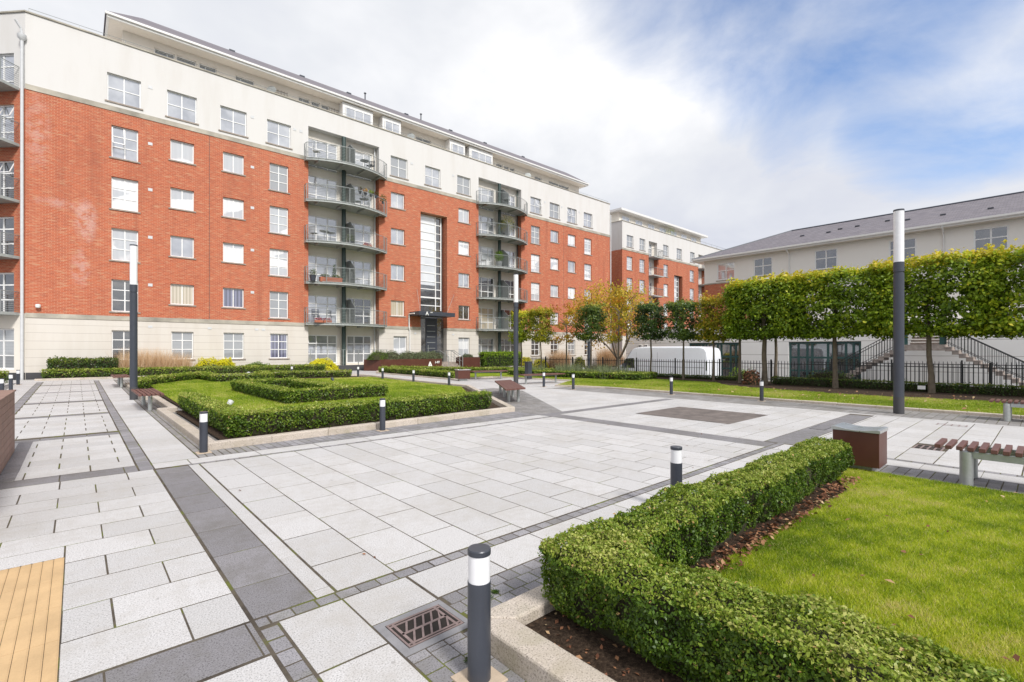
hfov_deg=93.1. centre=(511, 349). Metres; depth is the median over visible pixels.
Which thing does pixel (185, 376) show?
box hedge
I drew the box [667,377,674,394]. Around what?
bollard light
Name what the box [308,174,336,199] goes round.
window
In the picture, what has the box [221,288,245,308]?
window
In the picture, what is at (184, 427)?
kerb
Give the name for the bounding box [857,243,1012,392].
pleached tree
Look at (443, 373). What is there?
box hedge
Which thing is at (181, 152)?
window
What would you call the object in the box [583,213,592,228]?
window
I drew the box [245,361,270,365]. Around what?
shrub
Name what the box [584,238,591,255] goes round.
window
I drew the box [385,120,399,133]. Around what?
window
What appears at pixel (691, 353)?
delivery van
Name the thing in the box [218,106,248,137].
window
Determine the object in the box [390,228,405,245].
window
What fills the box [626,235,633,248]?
window
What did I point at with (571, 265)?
window
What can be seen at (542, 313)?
pleached tree
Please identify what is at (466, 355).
planted mound
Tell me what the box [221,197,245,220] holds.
window
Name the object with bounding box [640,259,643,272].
window
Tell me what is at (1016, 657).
fallen leaves
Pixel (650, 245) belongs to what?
window
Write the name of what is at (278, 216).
window
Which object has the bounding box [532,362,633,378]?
ornamental grass
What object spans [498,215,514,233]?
potted plant
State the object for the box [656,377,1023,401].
soil
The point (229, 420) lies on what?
box hedge
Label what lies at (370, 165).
balcony chair
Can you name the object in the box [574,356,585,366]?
shrub
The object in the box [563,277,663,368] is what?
autumn tree
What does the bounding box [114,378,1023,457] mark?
paviour paving
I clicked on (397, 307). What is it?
window
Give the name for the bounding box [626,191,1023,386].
slate roofed building
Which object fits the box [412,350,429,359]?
planted mound
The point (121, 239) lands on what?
window
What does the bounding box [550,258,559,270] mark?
window
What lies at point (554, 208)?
window
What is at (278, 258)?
window
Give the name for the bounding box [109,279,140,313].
window
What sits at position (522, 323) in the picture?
pleached tree
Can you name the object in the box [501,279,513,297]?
window
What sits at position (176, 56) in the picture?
window
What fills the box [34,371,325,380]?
kerb
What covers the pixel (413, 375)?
bollard light
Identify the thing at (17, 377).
bollard light
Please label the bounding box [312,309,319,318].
balcony chair
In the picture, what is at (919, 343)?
stone stairs
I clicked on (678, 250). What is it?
window
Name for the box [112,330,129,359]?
window
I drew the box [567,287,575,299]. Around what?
window
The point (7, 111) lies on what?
window
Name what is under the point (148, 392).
timber bench
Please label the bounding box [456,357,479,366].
planter
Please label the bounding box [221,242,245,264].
window
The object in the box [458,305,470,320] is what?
window
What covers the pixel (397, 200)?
window
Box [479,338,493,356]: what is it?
window
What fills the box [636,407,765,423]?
stained paving
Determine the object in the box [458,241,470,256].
window
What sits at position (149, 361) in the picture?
ornamental grass
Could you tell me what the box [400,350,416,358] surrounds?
planted mound
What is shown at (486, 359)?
laurel hedge
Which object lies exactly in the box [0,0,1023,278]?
sky
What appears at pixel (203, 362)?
shrub
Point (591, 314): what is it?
pleached tree
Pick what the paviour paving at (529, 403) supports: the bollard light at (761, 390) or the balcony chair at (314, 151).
the bollard light at (761, 390)
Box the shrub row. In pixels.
[46,356,119,370]
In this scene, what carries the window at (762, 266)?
in the slate roofed building
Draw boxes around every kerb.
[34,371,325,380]
[125,374,514,449]
[376,371,567,380]
[491,584,615,681]
[555,380,1023,418]
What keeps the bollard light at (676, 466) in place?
on the sett paving at (426, 662)
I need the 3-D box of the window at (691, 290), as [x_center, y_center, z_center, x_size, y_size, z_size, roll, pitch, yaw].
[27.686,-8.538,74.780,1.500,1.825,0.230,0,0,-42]
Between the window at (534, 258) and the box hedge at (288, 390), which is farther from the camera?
the window at (534, 258)
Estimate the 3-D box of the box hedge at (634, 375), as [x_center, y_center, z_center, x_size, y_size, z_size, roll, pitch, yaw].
[3.593,1.298,27.669,8.862,0.585,2.825,0,0,38]
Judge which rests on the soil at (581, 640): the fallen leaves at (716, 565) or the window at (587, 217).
the fallen leaves at (716, 565)
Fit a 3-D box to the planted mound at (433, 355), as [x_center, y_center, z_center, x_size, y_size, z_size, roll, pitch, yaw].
[-6.148,0.373,37.410,1.931,0.709,1.209,0,0,-42]
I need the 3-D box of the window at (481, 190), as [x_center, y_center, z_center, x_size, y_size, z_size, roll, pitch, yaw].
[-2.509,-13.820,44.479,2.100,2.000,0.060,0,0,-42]
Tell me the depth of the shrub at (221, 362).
29.03 m
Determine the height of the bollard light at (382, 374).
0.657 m
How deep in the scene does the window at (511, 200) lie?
46.69 m
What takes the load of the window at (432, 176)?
in the apartment block at (202, 178)
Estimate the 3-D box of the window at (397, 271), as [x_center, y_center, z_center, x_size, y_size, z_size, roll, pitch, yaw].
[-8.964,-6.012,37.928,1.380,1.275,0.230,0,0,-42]
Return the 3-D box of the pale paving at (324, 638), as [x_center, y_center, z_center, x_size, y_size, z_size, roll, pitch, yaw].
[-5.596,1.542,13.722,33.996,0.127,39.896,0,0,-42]
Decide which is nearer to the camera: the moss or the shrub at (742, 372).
the moss
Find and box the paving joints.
[0,379,1023,681]
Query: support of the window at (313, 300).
in the apartment block at (202, 178)
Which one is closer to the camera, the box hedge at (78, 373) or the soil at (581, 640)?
the soil at (581, 640)
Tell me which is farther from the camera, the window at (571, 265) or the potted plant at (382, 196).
the window at (571, 265)
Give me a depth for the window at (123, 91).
26.81 m
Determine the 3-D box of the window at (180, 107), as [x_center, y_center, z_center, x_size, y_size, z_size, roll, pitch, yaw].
[-19.421,-14.248,28.544,1.660,1.605,0.230,0,0,-42]
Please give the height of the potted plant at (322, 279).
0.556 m
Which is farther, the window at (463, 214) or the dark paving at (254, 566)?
the window at (463, 214)
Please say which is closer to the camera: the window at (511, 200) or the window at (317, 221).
the window at (317, 221)
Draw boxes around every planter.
[0,390,15,473]
[364,358,441,370]
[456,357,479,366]
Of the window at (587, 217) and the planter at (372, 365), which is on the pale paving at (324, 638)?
the planter at (372, 365)
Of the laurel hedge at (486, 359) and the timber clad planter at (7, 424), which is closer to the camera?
the timber clad planter at (7, 424)
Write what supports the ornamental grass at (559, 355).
on the soil
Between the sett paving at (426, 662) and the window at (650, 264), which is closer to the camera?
the sett paving at (426, 662)
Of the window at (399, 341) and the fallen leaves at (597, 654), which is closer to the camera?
the fallen leaves at (597, 654)
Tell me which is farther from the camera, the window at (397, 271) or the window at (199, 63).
the window at (397, 271)
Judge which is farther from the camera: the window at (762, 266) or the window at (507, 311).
the window at (507, 311)
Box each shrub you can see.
[195,357,210,365]
[207,357,218,365]
[215,358,227,365]
[224,357,235,365]
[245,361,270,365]
[306,358,339,369]
[520,356,533,365]
[533,359,548,367]
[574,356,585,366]
[727,367,747,378]
[742,368,759,384]
[806,368,854,381]
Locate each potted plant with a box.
[309,269,316,280]
[314,317,323,322]
[319,274,331,281]
[331,275,341,281]
[379,194,386,203]
[494,250,503,265]
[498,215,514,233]
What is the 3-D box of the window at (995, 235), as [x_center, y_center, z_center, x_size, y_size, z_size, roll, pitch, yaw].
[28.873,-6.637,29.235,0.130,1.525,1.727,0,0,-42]
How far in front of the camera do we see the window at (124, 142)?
26.81 m
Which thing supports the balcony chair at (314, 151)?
on the apartment block at (202, 178)
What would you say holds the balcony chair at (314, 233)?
on the apartment block at (202, 178)
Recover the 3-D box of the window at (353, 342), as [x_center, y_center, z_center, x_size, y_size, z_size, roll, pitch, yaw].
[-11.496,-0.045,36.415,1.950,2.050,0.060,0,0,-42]
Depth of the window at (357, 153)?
36.50 m
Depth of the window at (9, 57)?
24.35 m
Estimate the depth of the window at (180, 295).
28.59 m
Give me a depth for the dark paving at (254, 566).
3.70 m
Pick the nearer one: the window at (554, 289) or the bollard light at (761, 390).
the bollard light at (761, 390)
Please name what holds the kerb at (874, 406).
on the pale paving at (324, 638)
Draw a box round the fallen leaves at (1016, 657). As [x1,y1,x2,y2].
[812,476,1019,671]
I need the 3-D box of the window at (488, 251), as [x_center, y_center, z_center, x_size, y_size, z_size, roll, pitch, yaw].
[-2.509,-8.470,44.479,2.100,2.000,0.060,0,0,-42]
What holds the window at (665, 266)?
in the apartment block at (653, 255)
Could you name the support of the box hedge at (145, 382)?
on the soil at (215, 432)
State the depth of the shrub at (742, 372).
26.43 m
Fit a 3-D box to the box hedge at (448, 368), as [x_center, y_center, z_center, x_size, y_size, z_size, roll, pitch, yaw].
[-3.300,1.230,31.529,9.674,0.593,1.768,0,0,1]
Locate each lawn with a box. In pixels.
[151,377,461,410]
[470,368,1022,412]
[711,468,1023,681]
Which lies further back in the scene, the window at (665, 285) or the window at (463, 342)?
the window at (665, 285)
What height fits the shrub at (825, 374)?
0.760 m
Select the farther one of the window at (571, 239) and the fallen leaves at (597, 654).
the window at (571, 239)
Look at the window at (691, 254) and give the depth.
74.92 m
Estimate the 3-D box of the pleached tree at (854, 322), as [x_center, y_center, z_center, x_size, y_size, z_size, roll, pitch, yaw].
[13.024,-0.921,19.596,2.394,5.047,4.809,0,0,-42]
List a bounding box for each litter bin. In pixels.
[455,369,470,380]
[524,361,532,378]
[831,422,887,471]
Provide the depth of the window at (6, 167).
24.35 m
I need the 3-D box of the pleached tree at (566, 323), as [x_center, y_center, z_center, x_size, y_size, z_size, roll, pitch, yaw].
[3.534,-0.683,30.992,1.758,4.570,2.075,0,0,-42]
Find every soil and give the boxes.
[143,376,500,439]
[525,479,846,681]
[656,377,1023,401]
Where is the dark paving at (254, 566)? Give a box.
[0,384,871,681]
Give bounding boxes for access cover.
[809,425,830,429]
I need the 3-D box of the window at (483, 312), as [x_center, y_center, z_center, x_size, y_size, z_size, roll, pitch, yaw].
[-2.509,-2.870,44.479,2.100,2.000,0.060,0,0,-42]
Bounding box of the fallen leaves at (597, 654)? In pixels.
[530,612,663,681]
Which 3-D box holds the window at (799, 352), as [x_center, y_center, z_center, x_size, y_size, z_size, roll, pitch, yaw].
[22.621,0.925,35.192,0.060,3.050,4.572,0,0,-42]
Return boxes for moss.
[464,588,498,662]
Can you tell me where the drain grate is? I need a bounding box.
[373,600,467,656]
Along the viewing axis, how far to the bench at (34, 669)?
2.85 m
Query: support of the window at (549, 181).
in the apartment block at (202, 178)
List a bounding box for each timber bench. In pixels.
[110,374,129,386]
[131,388,163,410]
[470,370,507,378]
[495,380,525,401]
[518,373,564,383]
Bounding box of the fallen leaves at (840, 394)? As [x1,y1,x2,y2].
[614,381,990,409]
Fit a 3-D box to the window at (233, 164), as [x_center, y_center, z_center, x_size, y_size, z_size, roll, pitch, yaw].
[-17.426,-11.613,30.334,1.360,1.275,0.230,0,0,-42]
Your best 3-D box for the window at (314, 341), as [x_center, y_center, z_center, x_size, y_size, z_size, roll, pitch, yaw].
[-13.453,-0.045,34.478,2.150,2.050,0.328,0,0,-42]
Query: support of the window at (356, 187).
in the apartment block at (202, 178)
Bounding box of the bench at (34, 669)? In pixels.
[0,557,63,681]
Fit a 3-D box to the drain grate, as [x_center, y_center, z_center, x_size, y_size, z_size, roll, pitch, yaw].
[-0.510,1.609,2.817,0.453,0.023,0.375,0,0,-42]
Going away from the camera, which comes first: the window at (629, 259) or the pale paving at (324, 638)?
the pale paving at (324, 638)
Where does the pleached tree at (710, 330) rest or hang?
on the soil at (916, 394)
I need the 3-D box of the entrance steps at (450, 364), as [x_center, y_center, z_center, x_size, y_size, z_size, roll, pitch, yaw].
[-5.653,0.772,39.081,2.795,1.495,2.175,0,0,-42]
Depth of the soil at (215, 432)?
10.83 m
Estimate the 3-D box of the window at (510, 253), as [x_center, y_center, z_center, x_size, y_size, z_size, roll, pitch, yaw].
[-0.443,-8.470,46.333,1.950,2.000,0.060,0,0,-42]
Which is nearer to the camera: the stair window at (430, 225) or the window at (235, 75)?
the window at (235, 75)
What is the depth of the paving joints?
3.76 m
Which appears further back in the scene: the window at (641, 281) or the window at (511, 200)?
the window at (641, 281)
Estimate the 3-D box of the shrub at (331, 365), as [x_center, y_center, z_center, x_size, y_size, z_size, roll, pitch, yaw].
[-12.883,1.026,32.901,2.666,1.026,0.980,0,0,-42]
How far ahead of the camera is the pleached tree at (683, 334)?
24.64 m
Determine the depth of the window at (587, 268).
53.57 m
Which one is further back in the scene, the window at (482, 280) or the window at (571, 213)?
the window at (571, 213)
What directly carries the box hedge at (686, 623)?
on the soil at (581, 640)
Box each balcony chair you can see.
[309,226,317,238]
[312,143,319,156]
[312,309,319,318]
[366,160,374,169]
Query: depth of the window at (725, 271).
41.21 m
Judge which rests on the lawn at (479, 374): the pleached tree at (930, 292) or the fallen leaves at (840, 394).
the fallen leaves at (840, 394)
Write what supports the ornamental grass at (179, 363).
on the soil
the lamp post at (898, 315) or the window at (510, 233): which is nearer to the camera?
the lamp post at (898, 315)
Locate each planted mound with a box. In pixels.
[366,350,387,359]
[386,350,400,359]
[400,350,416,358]
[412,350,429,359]
[425,350,443,358]
[460,353,472,356]
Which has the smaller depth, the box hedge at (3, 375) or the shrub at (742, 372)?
the box hedge at (3, 375)
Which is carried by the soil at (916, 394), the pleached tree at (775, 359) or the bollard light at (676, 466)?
the pleached tree at (775, 359)
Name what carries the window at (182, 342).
in the apartment block at (202, 178)
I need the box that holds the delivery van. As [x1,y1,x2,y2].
[615,346,720,375]
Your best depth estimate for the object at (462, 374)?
24.61 m
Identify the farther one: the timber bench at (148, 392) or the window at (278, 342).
the window at (278, 342)
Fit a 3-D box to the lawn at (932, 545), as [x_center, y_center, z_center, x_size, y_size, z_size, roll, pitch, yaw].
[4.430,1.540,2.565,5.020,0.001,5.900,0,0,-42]
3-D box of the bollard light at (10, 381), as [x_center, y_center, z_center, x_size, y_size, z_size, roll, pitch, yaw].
[-18.371,1.212,17.777,0.200,0.657,0.200,0,0,-43]
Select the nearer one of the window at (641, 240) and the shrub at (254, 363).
the shrub at (254, 363)
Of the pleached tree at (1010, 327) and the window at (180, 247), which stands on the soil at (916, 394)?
the pleached tree at (1010, 327)
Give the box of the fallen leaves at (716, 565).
[698,476,861,572]
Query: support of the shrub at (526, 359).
on the soil
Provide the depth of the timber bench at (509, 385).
15.61 m
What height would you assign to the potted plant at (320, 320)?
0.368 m
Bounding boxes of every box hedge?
[0,368,9,382]
[40,363,325,378]
[138,375,152,388]
[142,369,351,383]
[177,389,492,437]
[230,376,388,403]
[378,366,454,377]
[390,364,534,372]
[507,367,657,379]
[537,523,1021,681]
[581,436,854,566]
[652,372,737,380]
[770,376,1023,396]
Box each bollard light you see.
[0,378,3,389]
[9,374,12,389]
[16,370,21,384]
[195,411,211,454]
[376,398,388,431]
[381,368,383,378]
[412,370,414,381]
[451,543,507,681]
[542,372,544,386]
[570,374,575,389]
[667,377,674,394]
[670,445,681,497]
[759,381,763,401]
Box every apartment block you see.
[0,8,610,379]
[610,207,720,368]
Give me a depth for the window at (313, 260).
34.50 m
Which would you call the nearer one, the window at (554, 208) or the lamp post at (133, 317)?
the lamp post at (133, 317)
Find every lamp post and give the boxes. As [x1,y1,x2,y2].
[130,244,137,399]
[514,274,517,382]
[587,326,589,368]
[893,208,904,413]
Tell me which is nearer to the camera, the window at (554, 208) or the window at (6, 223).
the window at (6, 223)
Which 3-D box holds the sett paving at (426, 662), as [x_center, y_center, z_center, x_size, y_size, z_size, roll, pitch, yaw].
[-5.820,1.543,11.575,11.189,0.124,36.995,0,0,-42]
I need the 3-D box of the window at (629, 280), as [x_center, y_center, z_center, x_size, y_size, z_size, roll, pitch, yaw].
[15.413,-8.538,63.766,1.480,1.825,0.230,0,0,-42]
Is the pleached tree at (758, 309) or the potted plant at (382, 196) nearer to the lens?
the pleached tree at (758, 309)
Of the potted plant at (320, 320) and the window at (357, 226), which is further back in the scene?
the window at (357, 226)
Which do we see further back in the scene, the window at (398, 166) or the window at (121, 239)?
the window at (398, 166)
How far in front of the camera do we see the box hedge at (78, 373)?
26.61 m
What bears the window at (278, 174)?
in the apartment block at (202, 178)
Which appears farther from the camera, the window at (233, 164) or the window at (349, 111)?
the window at (349, 111)
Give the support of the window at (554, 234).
in the apartment block at (202, 178)
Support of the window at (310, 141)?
in the apartment block at (202, 178)
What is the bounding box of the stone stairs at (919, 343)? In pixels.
[819,312,1023,385]
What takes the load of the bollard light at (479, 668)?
on the sett paving at (426, 662)
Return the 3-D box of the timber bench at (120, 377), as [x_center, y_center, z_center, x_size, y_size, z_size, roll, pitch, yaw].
[-16.360,1.293,20.253,0.540,0.450,2.300,0,0,-42]
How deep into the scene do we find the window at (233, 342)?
30.44 m
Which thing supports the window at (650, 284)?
in the apartment block at (653, 255)
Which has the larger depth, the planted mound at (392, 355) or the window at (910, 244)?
the planted mound at (392, 355)
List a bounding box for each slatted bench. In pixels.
[934,438,1023,485]
[989,398,1023,420]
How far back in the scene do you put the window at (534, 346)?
48.05 m
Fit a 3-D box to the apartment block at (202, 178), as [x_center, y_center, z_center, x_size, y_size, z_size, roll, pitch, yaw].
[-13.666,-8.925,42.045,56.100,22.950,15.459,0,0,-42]
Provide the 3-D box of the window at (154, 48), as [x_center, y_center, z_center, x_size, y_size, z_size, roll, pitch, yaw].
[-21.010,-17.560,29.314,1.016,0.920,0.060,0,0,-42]
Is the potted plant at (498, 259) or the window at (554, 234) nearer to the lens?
the potted plant at (498, 259)
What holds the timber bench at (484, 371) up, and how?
on the pale paving at (324, 638)
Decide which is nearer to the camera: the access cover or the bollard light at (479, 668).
the bollard light at (479, 668)
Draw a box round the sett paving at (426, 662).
[4,380,1023,681]
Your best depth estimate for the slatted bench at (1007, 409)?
10.84 m
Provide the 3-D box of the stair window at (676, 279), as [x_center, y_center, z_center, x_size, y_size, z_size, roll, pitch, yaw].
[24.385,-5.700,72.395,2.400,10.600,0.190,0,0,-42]
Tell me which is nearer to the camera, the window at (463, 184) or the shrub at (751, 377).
the shrub at (751, 377)
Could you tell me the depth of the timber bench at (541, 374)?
23.06 m
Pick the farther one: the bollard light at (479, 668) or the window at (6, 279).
the window at (6, 279)
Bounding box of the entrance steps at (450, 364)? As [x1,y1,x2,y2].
[435,350,462,367]
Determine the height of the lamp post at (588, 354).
4.100 m
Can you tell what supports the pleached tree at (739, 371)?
on the soil at (916, 394)
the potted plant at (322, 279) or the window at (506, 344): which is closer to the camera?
the potted plant at (322, 279)
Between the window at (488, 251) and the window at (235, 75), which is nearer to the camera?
the window at (235, 75)
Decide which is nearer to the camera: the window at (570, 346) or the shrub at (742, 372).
the shrub at (742, 372)
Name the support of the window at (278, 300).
in the apartment block at (202, 178)
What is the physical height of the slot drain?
0.014 m
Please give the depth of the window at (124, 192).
26.82 m
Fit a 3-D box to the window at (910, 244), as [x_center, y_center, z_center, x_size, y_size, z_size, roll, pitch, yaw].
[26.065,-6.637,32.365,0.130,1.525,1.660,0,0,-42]
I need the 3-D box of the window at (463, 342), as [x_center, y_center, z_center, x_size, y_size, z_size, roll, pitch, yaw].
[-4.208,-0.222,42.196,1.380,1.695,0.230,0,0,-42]
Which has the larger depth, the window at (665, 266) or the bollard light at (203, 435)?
the window at (665, 266)
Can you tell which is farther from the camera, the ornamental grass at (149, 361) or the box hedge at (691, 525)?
the ornamental grass at (149, 361)
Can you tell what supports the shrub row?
on the soil
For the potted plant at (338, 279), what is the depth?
33.72 m
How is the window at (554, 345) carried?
in the apartment block at (202, 178)
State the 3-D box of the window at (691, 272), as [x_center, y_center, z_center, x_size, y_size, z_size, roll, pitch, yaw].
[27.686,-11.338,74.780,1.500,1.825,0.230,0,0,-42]
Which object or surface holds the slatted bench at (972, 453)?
on the sett paving at (426, 662)
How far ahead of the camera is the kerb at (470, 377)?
26.73 m
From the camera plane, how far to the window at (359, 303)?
36.57 m
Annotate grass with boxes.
[105,347,180,368]
[163,351,197,367]
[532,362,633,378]
[544,348,571,367]
[595,346,625,367]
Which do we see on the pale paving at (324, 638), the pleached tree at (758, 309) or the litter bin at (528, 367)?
the litter bin at (528, 367)
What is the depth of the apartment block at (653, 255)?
68.21 m
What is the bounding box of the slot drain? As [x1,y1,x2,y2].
[912,444,944,450]
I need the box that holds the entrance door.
[426,318,436,352]
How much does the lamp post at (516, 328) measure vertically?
5.125 m
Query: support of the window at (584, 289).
in the apartment block at (202, 178)
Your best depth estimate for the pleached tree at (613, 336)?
27.97 m
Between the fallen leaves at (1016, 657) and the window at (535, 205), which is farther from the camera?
the window at (535, 205)
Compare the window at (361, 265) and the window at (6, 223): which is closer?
the window at (6, 223)
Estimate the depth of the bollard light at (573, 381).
19.58 m
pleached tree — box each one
[505,309,535,366]
[524,305,556,366]
[550,303,579,365]
[573,300,609,370]
[599,296,636,369]
[628,300,668,370]
[660,297,700,379]
[690,290,730,380]
[718,272,813,384]
[720,277,753,382]
[755,289,777,377]
[767,262,908,387]
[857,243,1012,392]
[962,238,1023,339]
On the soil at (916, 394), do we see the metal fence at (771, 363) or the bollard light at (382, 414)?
the metal fence at (771, 363)
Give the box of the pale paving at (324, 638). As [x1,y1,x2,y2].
[0,370,1023,681]
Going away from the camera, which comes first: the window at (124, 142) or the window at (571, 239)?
the window at (124, 142)
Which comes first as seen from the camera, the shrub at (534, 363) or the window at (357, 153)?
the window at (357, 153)
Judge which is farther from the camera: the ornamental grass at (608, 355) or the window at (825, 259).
the ornamental grass at (608, 355)
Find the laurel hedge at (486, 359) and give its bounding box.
[478,350,522,366]
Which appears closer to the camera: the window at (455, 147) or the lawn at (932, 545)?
the lawn at (932, 545)
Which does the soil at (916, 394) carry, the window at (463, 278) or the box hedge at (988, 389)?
the box hedge at (988, 389)
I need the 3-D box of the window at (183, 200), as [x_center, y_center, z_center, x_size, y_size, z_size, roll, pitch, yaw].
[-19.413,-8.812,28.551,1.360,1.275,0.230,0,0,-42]
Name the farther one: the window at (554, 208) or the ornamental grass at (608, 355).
the ornamental grass at (608, 355)
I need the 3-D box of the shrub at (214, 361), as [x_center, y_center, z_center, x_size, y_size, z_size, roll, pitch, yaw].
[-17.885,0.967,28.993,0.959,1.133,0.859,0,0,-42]
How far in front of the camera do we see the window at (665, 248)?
69.90 m
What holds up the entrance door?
in the apartment block at (202, 178)
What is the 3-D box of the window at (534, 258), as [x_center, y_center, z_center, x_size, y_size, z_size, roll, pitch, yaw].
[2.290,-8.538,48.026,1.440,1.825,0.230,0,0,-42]
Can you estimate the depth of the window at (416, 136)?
41.34 m
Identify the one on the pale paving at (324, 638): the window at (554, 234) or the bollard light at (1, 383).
the bollard light at (1, 383)
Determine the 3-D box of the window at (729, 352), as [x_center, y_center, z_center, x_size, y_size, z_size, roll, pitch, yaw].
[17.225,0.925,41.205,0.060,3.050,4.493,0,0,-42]
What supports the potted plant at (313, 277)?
on the apartment block at (202, 178)
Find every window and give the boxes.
[0,54,13,84]
[0,105,13,141]
[0,161,13,197]
[0,217,13,254]
[0,273,13,311]
[0,329,13,368]
[105,73,142,110]
[109,125,140,163]
[109,177,140,213]
[109,228,140,263]
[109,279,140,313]
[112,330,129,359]
[154,48,174,58]
[165,90,198,124]
[168,139,195,165]
[168,187,195,212]
[168,236,195,259]
[168,284,195,306]
[170,332,195,360]
[176,56,195,65]
[199,63,215,72]
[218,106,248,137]
[221,152,245,176]
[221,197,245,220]
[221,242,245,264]
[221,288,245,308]
[223,333,245,359]
[235,75,253,85]
[265,120,292,149]
[268,163,289,193]
[268,206,289,235]
[268,249,289,277]
[268,291,289,319]
[269,334,289,358]
[308,138,336,172]
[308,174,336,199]
[308,214,336,240]
[308,255,336,280]
[308,295,336,322]
[308,335,336,363]
[345,106,370,123]
[347,151,370,181]
[347,184,372,207]
[347,222,370,243]
[347,260,370,284]
[347,297,370,323]
[347,335,370,362]
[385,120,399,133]
[390,156,408,180]
[390,192,405,210]
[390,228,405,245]
[390,264,405,281]
[390,300,405,316]
[394,336,405,354]
[416,136,429,143]
[421,214,440,311]
[424,166,441,188]
[452,143,463,154]
[456,175,471,196]
[458,208,470,224]
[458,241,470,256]
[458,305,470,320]
[458,338,468,356]
[459,273,470,288]
[471,150,491,163]
[479,187,493,211]
[479,215,495,233]
[479,246,493,264]
[479,276,493,296]
[479,307,493,328]
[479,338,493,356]
[501,195,514,216]
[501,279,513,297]
[501,309,513,328]
[501,339,513,351]
[504,250,514,267]
[505,221,514,236]
[530,197,541,215]
[530,254,540,273]
[530,282,540,301]
[531,226,540,245]
[531,339,539,355]
[549,181,567,188]
[549,203,559,219]
[550,230,559,243]
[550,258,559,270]
[550,285,559,297]
[551,313,557,324]
[551,340,557,354]
[567,208,577,224]
[567,234,576,247]
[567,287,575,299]
[567,340,575,355]
[568,261,576,273]
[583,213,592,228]
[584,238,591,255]
[584,264,591,280]
[584,289,590,299]
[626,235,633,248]
[626,256,632,270]
[627,278,631,291]
[639,239,645,251]
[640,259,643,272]
[640,280,644,293]
[649,244,651,255]
[649,262,651,274]
[649,282,651,294]
[663,245,668,256]
[664,265,668,277]
[664,284,667,296]
[674,276,678,319]
[676,249,680,259]
[690,252,693,262]
[690,270,694,282]
[690,289,693,300]
[690,343,738,377]
[716,262,734,281]
[754,256,772,277]
[789,341,860,379]
[813,248,837,270]
[889,237,916,260]
[974,225,1010,250]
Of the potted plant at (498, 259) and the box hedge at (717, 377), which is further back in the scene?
the potted plant at (498, 259)
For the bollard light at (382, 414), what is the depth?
9.56 m
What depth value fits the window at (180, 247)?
28.59 m
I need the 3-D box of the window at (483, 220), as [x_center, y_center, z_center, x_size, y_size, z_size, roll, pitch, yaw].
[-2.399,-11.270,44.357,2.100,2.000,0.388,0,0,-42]
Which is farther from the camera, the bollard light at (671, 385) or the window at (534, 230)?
the window at (534, 230)
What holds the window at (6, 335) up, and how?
in the apartment block at (202, 178)
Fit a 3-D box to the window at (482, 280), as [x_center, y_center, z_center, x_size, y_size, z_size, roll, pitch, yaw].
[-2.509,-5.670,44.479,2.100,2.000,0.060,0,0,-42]
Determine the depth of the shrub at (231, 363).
29.48 m
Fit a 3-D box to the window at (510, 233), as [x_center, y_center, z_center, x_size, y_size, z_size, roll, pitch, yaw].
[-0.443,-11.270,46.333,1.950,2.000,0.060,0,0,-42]
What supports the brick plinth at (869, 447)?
on the sett paving at (426, 662)
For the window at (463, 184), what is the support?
in the apartment block at (202, 178)
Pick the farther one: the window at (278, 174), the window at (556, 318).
the window at (556, 318)
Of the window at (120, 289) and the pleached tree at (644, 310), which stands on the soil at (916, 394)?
the pleached tree at (644, 310)
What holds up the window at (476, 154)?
in the apartment block at (202, 178)
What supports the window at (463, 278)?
in the apartment block at (202, 178)
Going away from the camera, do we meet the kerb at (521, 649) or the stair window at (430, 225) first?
the kerb at (521, 649)
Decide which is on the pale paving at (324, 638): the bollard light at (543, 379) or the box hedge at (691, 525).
the bollard light at (543, 379)
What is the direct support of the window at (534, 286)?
in the apartment block at (202, 178)

